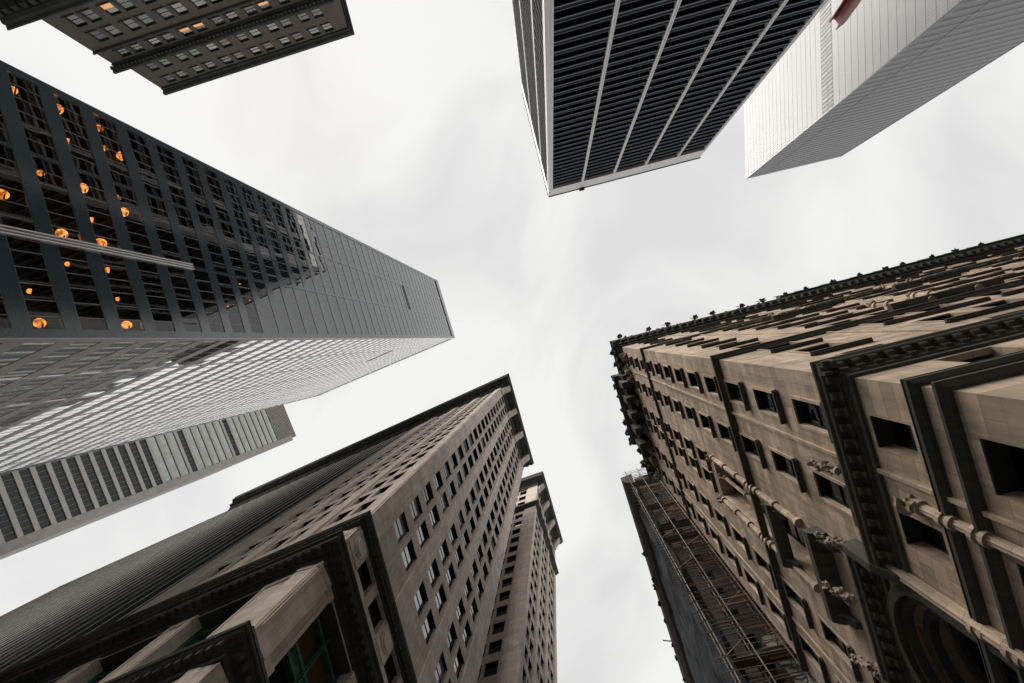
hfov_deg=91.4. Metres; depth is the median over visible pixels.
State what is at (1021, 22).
window
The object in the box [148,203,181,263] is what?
window
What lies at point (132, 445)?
window
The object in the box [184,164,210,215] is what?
window
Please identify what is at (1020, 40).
window
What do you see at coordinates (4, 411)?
wall
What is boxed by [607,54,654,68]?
window
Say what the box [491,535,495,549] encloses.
window
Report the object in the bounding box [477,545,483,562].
window
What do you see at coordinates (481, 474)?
window
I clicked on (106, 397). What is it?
window
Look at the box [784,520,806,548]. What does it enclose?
window
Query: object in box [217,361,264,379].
window
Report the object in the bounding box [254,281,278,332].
window
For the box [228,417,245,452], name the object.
window
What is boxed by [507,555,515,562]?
window
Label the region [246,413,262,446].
window
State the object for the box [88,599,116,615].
window
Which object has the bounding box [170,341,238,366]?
window
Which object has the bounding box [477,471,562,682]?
office tower
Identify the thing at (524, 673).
window
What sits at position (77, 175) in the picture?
window
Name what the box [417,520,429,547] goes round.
window
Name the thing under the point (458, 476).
window
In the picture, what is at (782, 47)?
window
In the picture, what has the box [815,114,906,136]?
window
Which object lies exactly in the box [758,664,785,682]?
window
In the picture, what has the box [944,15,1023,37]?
window
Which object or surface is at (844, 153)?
window
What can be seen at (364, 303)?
window
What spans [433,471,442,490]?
window
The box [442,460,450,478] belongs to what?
window
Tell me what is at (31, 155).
window
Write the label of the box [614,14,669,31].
window
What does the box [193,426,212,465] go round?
window
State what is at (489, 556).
window
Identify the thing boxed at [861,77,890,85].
window
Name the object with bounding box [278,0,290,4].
window
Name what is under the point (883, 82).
window
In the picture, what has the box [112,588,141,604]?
window
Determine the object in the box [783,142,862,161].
window
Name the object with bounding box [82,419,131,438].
window
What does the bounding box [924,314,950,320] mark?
window
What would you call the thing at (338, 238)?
window
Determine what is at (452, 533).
window
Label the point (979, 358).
window
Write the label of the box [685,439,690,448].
window
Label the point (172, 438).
window
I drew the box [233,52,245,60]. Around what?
window
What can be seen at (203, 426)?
window
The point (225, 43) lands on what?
window
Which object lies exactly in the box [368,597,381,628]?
window
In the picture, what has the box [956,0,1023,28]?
window
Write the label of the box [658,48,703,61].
window
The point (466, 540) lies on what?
window
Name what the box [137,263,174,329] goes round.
window
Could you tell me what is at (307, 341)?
window
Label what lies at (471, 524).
window
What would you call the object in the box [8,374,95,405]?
window
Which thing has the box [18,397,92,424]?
window
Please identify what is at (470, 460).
window
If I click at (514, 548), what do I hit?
window
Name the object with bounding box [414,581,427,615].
window
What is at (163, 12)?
window
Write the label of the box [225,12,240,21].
window
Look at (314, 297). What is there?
window
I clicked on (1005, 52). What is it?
window
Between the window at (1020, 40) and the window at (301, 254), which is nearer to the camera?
the window at (301, 254)
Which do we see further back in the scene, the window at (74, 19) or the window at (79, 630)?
the window at (74, 19)
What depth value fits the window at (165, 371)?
64.33 m
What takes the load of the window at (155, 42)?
in the brick building at (167, 47)
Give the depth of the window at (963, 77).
173.34 m
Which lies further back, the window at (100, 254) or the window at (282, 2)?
the window at (282, 2)
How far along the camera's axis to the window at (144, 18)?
86.65 m
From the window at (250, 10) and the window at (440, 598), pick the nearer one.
the window at (440, 598)
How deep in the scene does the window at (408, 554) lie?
50.21 m
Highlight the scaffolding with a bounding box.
[622,468,815,682]
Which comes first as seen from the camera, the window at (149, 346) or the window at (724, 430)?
the window at (724, 430)
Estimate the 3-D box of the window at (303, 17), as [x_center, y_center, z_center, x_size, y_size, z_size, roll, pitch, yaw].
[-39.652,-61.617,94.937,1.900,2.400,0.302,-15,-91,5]
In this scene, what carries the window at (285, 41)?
in the brick building at (167, 47)
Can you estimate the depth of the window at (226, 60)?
101.34 m
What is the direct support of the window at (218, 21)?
in the brick building at (167, 47)
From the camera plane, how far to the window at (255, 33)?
96.16 m
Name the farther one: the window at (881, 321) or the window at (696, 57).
the window at (696, 57)
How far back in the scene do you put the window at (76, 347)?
43.69 m
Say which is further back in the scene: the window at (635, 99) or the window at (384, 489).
the window at (635, 99)
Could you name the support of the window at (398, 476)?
in the office tower at (377, 557)
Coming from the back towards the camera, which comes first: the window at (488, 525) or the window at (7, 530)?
the window at (7, 530)
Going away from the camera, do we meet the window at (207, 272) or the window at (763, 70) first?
the window at (207, 272)
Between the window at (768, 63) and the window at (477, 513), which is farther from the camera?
the window at (768, 63)
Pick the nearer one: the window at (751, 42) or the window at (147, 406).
the window at (147, 406)
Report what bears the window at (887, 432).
in the stone building at (836, 467)
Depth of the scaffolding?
51.76 m
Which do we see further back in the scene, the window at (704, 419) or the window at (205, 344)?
the window at (205, 344)
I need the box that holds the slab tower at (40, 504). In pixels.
[0,405,295,559]
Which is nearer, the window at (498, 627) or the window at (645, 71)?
the window at (498, 627)
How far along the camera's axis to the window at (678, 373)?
38.79 m
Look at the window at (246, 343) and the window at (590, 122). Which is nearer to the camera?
the window at (246, 343)
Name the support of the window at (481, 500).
in the office tower at (377, 557)
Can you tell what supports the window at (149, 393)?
in the glass tower at (150, 286)
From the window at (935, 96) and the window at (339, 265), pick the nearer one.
the window at (339, 265)
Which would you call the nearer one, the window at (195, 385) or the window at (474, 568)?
the window at (474, 568)
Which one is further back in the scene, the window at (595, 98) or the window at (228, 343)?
the window at (595, 98)
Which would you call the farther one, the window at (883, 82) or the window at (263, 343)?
the window at (883, 82)
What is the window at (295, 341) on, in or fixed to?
in the glass tower at (150, 286)
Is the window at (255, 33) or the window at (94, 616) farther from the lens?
the window at (255, 33)
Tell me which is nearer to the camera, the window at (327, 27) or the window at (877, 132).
the window at (327, 27)
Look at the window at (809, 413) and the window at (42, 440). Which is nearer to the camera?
the window at (809, 413)
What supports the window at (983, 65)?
in the white tower at (863, 73)
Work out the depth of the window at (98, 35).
87.39 m
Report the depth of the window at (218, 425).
274.90 m
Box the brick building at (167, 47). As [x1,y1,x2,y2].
[0,0,354,95]
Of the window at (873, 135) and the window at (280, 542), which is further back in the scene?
the window at (873, 135)
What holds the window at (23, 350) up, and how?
in the glass tower at (150, 286)
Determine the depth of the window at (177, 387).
76.99 m
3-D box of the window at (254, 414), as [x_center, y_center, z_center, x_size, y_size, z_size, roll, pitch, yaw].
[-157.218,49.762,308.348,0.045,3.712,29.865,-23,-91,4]
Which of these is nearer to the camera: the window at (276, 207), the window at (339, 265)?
the window at (276, 207)
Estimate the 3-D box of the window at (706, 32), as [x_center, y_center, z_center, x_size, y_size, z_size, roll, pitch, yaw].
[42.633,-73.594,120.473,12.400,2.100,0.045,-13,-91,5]
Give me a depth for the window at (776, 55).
142.08 m
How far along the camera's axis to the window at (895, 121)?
208.88 m
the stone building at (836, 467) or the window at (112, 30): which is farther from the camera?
the window at (112, 30)
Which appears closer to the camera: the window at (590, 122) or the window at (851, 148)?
the window at (590, 122)
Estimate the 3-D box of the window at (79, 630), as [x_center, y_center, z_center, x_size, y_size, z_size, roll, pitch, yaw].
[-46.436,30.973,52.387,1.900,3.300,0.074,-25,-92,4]
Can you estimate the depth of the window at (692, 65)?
136.45 m
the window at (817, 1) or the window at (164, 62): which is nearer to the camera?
the window at (164, 62)
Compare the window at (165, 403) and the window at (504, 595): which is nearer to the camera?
the window at (165, 403)
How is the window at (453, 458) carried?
in the office tower at (377, 557)
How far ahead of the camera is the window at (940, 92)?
184.00 m
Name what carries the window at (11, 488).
in the slab tower at (40, 504)
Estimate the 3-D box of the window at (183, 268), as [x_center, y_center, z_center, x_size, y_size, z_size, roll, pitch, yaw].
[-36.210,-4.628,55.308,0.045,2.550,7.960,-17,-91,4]
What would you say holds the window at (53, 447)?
in the glass tower at (150, 286)
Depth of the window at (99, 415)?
73.66 m
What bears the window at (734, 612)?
in the old building at (694, 656)
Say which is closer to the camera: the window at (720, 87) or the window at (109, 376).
the window at (109, 376)
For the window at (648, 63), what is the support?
in the steel tower at (613, 90)
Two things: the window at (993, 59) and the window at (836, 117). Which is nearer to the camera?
the window at (993, 59)
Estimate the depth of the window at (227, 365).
76.33 m
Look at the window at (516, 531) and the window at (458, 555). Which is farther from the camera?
the window at (516, 531)
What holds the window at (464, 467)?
in the office tower at (377, 557)
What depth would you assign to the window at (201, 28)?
91.51 m
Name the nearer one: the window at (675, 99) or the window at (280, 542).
the window at (280, 542)
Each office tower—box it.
[0,373,533,682]
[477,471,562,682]
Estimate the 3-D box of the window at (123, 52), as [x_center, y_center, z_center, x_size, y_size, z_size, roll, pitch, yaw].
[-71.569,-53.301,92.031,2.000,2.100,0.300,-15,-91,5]
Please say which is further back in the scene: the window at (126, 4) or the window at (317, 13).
the window at (317, 13)
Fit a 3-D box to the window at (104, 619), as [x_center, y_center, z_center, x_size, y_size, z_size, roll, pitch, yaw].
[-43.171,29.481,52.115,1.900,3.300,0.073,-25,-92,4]
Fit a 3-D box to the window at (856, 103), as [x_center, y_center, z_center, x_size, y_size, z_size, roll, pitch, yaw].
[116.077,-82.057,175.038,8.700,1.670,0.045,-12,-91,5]
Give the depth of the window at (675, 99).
155.76 m
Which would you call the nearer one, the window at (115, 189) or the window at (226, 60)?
the window at (115, 189)
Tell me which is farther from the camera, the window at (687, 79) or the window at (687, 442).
the window at (687, 79)
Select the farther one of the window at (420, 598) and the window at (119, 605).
the window at (119, 605)
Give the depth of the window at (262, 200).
79.52 m
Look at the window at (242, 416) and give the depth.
297.31 m
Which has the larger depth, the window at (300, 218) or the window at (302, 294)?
the window at (300, 218)
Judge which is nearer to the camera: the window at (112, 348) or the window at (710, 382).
the window at (710, 382)
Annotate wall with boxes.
[0,107,450,471]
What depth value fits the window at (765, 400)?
23.15 m
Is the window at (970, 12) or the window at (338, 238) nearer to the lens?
the window at (338, 238)
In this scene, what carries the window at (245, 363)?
in the glass tower at (150, 286)
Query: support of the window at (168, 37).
in the brick building at (167, 47)
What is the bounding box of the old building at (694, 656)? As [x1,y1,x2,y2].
[621,474,817,682]
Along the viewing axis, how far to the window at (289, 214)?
87.53 m
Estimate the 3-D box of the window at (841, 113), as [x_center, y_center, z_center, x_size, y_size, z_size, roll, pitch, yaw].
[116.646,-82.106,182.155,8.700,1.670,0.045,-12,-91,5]
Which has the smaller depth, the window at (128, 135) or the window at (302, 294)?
the window at (128, 135)
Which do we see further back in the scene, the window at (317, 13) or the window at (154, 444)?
the window at (154, 444)
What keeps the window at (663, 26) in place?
in the steel tower at (613, 90)
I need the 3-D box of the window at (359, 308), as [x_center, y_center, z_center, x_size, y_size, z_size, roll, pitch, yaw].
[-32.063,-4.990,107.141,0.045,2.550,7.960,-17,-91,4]
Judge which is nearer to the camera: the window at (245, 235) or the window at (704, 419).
the window at (704, 419)
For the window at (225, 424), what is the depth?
280.56 m
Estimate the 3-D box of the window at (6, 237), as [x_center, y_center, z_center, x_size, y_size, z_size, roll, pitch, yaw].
[-37.486,-4.516,39.359,0.045,2.550,7.960,-17,-91,4]
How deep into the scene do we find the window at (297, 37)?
100.10 m
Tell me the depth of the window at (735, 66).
143.09 m
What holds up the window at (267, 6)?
in the brick building at (167, 47)
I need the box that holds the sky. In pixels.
[0,0,1023,682]
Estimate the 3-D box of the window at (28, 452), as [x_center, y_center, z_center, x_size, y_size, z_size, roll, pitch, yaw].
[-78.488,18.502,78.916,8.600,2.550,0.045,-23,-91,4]
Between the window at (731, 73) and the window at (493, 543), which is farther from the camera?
the window at (731, 73)
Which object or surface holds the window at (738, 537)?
in the stone building at (836, 467)
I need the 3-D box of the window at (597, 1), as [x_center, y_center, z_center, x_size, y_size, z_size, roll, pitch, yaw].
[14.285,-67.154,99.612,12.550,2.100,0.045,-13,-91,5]
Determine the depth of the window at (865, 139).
226.74 m
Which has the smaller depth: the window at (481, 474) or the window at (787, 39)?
the window at (481, 474)
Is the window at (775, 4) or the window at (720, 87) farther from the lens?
the window at (720, 87)
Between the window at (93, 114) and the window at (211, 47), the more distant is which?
the window at (211, 47)
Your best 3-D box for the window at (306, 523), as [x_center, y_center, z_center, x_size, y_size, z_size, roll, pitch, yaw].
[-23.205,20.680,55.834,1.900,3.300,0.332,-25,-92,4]
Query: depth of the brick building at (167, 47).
91.97 m
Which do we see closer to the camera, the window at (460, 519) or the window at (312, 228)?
the window at (460, 519)
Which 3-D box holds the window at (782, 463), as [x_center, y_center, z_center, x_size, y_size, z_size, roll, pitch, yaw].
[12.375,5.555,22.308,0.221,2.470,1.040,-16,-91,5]
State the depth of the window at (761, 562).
30.98 m
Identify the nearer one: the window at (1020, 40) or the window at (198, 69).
the window at (198, 69)
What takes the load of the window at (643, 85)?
in the steel tower at (613, 90)
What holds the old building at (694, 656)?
on the ground
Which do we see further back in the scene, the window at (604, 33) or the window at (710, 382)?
the window at (604, 33)
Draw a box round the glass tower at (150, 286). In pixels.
[0,60,454,474]
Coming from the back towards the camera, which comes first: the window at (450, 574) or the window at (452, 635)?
the window at (450, 574)
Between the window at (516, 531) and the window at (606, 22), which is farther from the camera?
the window at (516, 531)
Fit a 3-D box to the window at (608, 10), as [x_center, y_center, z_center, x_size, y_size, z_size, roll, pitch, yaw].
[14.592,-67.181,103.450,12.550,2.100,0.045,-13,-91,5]
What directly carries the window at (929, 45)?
in the white tower at (863, 73)
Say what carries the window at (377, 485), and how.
in the office tower at (377, 557)
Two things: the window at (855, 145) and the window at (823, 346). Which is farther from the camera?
the window at (855, 145)
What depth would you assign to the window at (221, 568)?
52.65 m
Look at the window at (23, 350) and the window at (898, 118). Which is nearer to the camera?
the window at (23, 350)
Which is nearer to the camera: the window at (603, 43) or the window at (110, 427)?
the window at (110, 427)
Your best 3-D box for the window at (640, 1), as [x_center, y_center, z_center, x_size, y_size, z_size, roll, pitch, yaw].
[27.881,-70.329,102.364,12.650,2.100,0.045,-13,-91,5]
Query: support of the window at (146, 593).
in the office tower at (377, 557)
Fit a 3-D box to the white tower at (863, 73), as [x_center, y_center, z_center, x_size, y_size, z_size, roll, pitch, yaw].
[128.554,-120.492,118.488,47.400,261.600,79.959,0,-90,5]
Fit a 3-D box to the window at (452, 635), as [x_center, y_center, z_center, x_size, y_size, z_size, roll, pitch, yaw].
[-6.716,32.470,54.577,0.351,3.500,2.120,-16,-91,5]
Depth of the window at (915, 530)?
14.81 m
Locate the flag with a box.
[829,0,860,29]
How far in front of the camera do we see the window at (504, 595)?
97.74 m
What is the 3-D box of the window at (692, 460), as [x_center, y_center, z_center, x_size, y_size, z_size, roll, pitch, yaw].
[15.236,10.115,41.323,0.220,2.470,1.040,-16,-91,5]
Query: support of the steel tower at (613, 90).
on the ground
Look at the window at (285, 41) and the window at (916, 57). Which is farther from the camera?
the window at (916, 57)
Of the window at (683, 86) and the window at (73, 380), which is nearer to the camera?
the window at (73, 380)
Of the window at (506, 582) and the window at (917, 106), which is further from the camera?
the window at (917, 106)
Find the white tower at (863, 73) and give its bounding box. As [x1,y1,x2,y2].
[744,0,1023,178]
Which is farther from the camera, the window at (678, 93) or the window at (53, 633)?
the window at (678, 93)
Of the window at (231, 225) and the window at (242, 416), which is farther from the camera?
the window at (242, 416)
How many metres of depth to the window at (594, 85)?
134.80 m
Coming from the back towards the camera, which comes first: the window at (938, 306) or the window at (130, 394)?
the window at (130, 394)
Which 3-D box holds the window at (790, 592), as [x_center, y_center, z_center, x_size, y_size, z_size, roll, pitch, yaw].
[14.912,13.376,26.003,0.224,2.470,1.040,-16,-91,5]
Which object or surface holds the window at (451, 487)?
in the office tower at (377, 557)
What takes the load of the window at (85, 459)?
in the slab tower at (40, 504)
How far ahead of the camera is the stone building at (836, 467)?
19.46 m
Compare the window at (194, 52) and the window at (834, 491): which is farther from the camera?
the window at (194, 52)
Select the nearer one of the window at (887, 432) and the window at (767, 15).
the window at (887, 432)
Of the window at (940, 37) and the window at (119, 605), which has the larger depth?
the window at (940, 37)
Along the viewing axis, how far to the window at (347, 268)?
107.34 m
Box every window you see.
[0,148,36,234]
[0,342,56,368]
[0,342,100,379]
[0,377,58,403]
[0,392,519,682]
[0,401,60,427]
[0,418,64,443]
[0,424,31,437]
[0,437,38,453]
[0,448,41,466]
[0,472,33,534]
[0,496,16,541]
[0,645,27,660]
[0,650,32,669]
[6,237,64,328]
[6,432,64,454]
[8,76,58,160]
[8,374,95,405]
[13,443,65,463]
[15,633,53,654]
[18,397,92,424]
[18,468,50,527]
[18,637,61,661]
[26,414,90,438]
[31,155,81,240]
[34,427,89,448]
[35,464,65,521]
[40,342,136,376]
[42,622,78,642]
[48,372,126,400]
[48,625,88,648]
[51,460,80,516]
[53,393,120,418]
[54,96,98,174]
[56,410,115,432]
[57,245,107,329]
[59,423,111,443]
[61,609,94,627]
[66,15,87,27]
[66,457,94,511]
[69,610,105,630]
[77,175,121,251]
[77,613,116,635]
[79,453,106,505]
[80,341,169,373]
[81,9,102,22]
[81,369,155,396]
[81,390,145,414]
[82,406,137,427]
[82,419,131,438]
[88,30,109,41]
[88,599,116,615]
[93,114,133,187]
[93,450,118,501]
[96,599,130,618]
[100,6,121,15]
[100,254,144,330]
[103,26,123,37]
[104,403,157,423]
[105,447,130,496]
[105,600,145,623]
[108,387,167,409]
[109,368,177,393]
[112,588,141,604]
[115,0,136,10]
[115,189,152,254]
[115,341,195,370]
[116,49,131,56]
[117,444,141,492]
[122,19,141,30]
[124,588,155,606]
[125,400,175,419]
[128,135,162,197]
[128,442,151,488]
[130,44,145,52]
[130,385,185,406]
[135,577,166,594]
[136,14,156,26]
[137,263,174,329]
[137,366,199,389]
[139,439,161,484]
[142,0,155,4]
[144,63,160,71]
[144,341,218,368]
[148,38,162,46]
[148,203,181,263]
[149,437,171,481]
[149,576,182,595]
[152,382,205,402]
[156,8,174,20]
[157,149,188,207]
[158,59,172,67]
[159,434,180,477]
[160,568,187,583]
[161,33,176,42]
[161,364,219,386]
[162,75,176,82]
[168,432,188,474]
[170,3,189,15]
[170,268,201,330]
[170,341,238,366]
[171,380,221,399]
[175,53,190,61]
[175,71,189,78]
[177,211,206,268]
[177,430,196,471]
[180,363,236,384]
[181,29,194,36]
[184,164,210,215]
[185,428,204,468]
[185,556,213,572]
[187,49,202,57]
[190,0,208,9]
[191,66,204,73]
[193,25,207,31]
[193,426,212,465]
[194,341,256,364]
[195,272,224,330]
[200,362,251,381]
[201,218,227,272]
[201,424,219,462]
[204,62,217,69]
[205,43,219,52]
[207,175,230,222]
[208,422,226,460]
[210,0,222,4]
[211,17,225,25]
[211,563,230,576]
[213,340,274,363]
[215,421,232,457]
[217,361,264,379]
[218,39,232,47]
[219,276,244,330]
[221,56,233,64]
[222,225,246,276]
[222,419,239,455]
[223,177,247,228]
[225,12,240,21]
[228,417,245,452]
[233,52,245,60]
[233,340,288,361]
[235,33,249,42]
[235,416,250,450]
[239,228,262,279]
[240,414,256,448]
[241,186,263,234]
[242,280,262,331]
[243,6,258,15]
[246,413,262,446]
[248,29,262,38]
[248,340,301,360]
[249,47,262,55]
[252,412,267,444]
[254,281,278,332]
[255,234,277,282]
[257,3,271,10]
[257,194,277,239]
[257,411,272,442]
[262,43,274,50]
[263,340,312,359]
[263,409,277,440]
[266,23,279,32]
[268,624,326,682]
[270,239,291,285]
[270,284,292,332]
[271,201,290,243]
[272,536,291,549]
[276,340,323,358]
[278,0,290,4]
[279,19,292,28]
[279,37,291,45]
[284,207,302,248]
[284,244,303,287]
[285,287,305,333]
[292,33,303,41]
[296,213,312,251]
[296,248,314,290]
[297,13,310,22]
[298,289,317,333]
[300,517,316,528]
[307,218,322,255]
[308,27,320,36]
[308,253,325,292]
[310,8,323,18]
[310,292,327,333]
[317,223,331,258]
[318,256,334,294]
[320,294,337,333]
[321,23,333,32]
[326,228,340,261]
[328,260,342,295]
[330,296,346,333]
[334,508,354,522]
[335,232,347,264]
[336,262,350,297]
[339,297,354,333]
[345,266,358,298]
[348,299,362,334]
[352,268,365,300]
[355,300,368,334]
[355,493,371,504]
[357,499,375,512]
[358,560,371,591]
[362,302,375,334]
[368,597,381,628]
[374,480,386,488]
[378,483,393,494]
[384,653,396,682]
[393,471,406,480]
[393,512,408,542]
[401,539,416,571]
[409,495,422,521]
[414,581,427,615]
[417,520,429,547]
[422,481,433,504]
[422,608,435,644]
[428,558,439,586]
[429,504,439,528]
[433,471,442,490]
[434,651,447,682]
[435,584,446,613]
[439,492,448,511]
[439,539,449,563]
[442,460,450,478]
[446,562,455,587]
[446,622,457,653]
[448,480,456,498]
[449,523,457,545]
[450,452,457,468]
[453,645,464,679]
[455,544,463,566]
[456,470,462,486]
[456,597,465,623]
[457,445,463,459]
[457,510,464,528]
[462,462,468,476]
[462,528,469,549]
[463,438,469,451]
[463,498,470,515]
[463,619,471,647]
[464,576,472,600]
[468,433,473,444]
[468,454,473,468]
[469,487,475,503]
[469,516,475,533]
[470,597,477,622]
[471,559,477,578]
[473,447,477,460]
[474,504,480,520]
[475,478,480,492]
[476,579,483,599]
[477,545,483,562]
[479,471,484,483]
[479,495,484,508]
[482,530,487,547]
[482,562,488,580]
[483,486,488,498]
[484,660,498,677]
[486,519,491,533]
[487,547,492,564]
[488,639,501,654]
[490,508,494,522]
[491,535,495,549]
[492,621,504,634]
[494,523,498,536]
[496,604,507,616]
[499,590,509,600]
[502,577,511,586]
[504,565,513,574]
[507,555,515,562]
[509,545,517,552]
[511,536,518,543]
[512,528,520,534]
[522,665,525,679]
[528,658,531,670]
[553,51,603,67]
[553,60,602,75]
[553,69,600,83]
[553,77,599,90]
[553,85,597,97]
[553,92,596,104]
[553,98,595,110]
[553,105,594,116]
[553,111,593,122]
[553,116,592,127]
[553,122,590,132]
[554,0,608,15]
[554,8,611,27]
[554,20,609,38]
[554,31,607,48]
[554,42,605,58]
[597,105,636,115]
[597,110,634,120]
[598,99,638,109]
[599,92,640,104]
[601,85,643,97]
[602,78,645,90]
[604,71,648,83]
[605,63,651,76]
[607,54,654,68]
[608,45,657,60]
[610,35,661,51]
[612,25,665,41]
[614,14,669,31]
[617,2,673,20]
[619,0,650,8]
[640,99,677,109]
[642,93,680,103]
[645,86,683,97]
[647,79,687,90]
[650,72,691,84]
[652,65,694,77]
[655,57,699,69]
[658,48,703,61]
[661,39,708,53]
[664,366,669,376]
[665,29,713,44]
[668,19,719,35]
[673,8,724,24]
[674,401,679,410]
[675,369,682,381]
[676,0,725,14]
[684,87,721,97]
[685,406,693,418]
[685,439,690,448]
[687,80,726,91]
[688,373,697,386]
[690,73,731,85]
[690,457,695,466]
[691,554,703,564]
[694,66,735,78]
[698,59,740,71]
[698,448,705,460]
[698,571,714,581]
[700,414,709,428]
[702,51,746,63]
[703,468,710,479]
[705,377,716,392]
[707,42,752,55]
[710,588,726,600]
[711,33,758,47]
[715,509,723,522]
[716,23,765,38]
[718,423,730,440]
[721,13,771,28]
[723,610,743,623]
[726,382,742,401]
[726,547,734,560]
[727,2,779,18]
[729,475,746,498]
[732,0,760,8]
[733,528,743,544]
[734,70,764,78]
[738,63,770,72]
[739,634,761,651]
[741,435,758,456]
[744,55,776,64]
[745,570,755,586]
[748,47,782,57]
[754,39,789,49]
[754,389,776,412]
[755,551,769,572]
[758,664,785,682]
[760,30,796,40]
[764,343,789,349]
[766,20,804,32]
[769,153,844,171]
[769,599,783,620]
[772,451,796,478]
[773,10,812,22]
[773,151,847,168]
[776,148,852,166]
[780,0,820,12]
[780,145,857,163]
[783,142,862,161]
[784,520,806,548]
[784,582,802,607]
[786,139,866,158]
[790,135,873,155]
[793,399,826,429]
[794,132,877,152]
[798,129,882,149]
[800,636,818,663]
[801,344,828,351]
[802,125,889,146]
[806,121,895,143]
[810,118,900,140]
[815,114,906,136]
[815,117,838,123]
[815,473,850,509]
[819,110,912,133]
[820,113,843,119]
[821,620,848,657]
[824,106,919,129]
[826,108,849,114]
[830,101,927,125]
[831,103,856,110]
[835,96,935,121]
[837,99,861,105]
[840,92,941,117]
[843,93,869,100]
[845,87,949,113]
[849,88,876,95]
[852,82,957,108]
[855,82,883,90]
[857,77,965,104]
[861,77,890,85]
[863,71,974,99]
[869,70,899,79]
[869,318,892,323]
[870,65,984,94]
[870,416,917,450]
[876,64,907,73]
[878,59,993,88]
[883,57,916,67]
[884,52,1005,83]
[892,46,1014,77]
[892,50,925,60]
[898,512,948,554]
[900,40,1023,71]
[900,43,934,53]
[908,35,1023,65]
[910,35,944,45]
[917,31,1023,58]
[918,306,939,311]
[919,27,955,38]
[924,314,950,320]
[926,26,1023,51]
[930,18,967,29]
[935,21,1023,44]
[940,9,978,21]
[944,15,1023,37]
[952,0,990,11]
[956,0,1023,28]
[958,354,993,361]
[977,301,1005,307]
[979,291,1000,296]
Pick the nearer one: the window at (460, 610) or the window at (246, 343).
the window at (460, 610)
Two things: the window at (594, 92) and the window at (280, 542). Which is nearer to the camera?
the window at (280, 542)
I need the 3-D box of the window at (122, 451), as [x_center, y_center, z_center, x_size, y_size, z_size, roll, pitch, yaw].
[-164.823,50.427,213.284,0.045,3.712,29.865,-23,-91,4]
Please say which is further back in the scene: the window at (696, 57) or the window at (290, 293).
the window at (696, 57)
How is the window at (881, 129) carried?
in the white tower at (863, 73)
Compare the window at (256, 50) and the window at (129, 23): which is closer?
the window at (129, 23)
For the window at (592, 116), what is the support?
in the steel tower at (613, 90)
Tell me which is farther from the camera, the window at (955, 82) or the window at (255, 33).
the window at (955, 82)
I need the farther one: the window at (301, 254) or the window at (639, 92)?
the window at (639, 92)
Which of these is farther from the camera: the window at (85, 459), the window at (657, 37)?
the window at (85, 459)
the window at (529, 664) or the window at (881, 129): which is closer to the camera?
the window at (529, 664)
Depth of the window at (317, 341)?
87.63 m
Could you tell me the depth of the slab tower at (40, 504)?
209.20 m
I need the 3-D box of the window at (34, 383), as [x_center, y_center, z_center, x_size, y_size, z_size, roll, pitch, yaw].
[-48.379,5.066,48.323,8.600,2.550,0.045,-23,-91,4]
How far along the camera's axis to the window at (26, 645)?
59.41 m
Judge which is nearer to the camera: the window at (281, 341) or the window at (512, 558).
the window at (281, 341)
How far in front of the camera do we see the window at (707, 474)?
38.68 m
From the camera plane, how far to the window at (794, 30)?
130.52 m
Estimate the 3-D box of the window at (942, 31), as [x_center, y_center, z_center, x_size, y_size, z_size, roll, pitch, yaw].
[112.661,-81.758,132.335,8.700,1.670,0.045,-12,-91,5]
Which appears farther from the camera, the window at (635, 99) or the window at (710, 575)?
the window at (635, 99)
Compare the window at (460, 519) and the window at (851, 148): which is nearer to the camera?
the window at (460, 519)
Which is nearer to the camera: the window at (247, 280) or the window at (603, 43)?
the window at (247, 280)
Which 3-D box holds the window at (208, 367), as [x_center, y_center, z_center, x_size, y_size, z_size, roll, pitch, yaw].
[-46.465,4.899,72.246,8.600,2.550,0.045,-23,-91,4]
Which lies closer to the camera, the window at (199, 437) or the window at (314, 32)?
the window at (314, 32)
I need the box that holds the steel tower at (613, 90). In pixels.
[512,0,827,196]
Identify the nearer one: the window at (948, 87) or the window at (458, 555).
the window at (458, 555)
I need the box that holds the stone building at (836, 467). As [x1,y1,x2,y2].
[609,234,1023,682]
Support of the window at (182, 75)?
in the brick building at (167, 47)
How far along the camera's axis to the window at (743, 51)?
135.39 m
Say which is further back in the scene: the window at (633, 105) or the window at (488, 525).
the window at (633, 105)
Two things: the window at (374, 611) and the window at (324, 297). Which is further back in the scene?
the window at (324, 297)
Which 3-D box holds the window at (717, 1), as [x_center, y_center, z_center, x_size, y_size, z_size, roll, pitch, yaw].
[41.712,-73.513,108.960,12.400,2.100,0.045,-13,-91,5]
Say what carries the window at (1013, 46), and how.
in the white tower at (863, 73)
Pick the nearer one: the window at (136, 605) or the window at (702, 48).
the window at (136, 605)
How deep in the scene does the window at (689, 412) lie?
38.75 m
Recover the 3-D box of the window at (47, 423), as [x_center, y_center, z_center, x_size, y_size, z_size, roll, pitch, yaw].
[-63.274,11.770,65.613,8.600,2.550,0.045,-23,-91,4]
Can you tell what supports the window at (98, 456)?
in the slab tower at (40, 504)
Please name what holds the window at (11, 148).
in the glass tower at (150, 286)
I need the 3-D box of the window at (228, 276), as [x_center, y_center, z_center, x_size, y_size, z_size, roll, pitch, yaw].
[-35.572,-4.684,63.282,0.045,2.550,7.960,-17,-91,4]

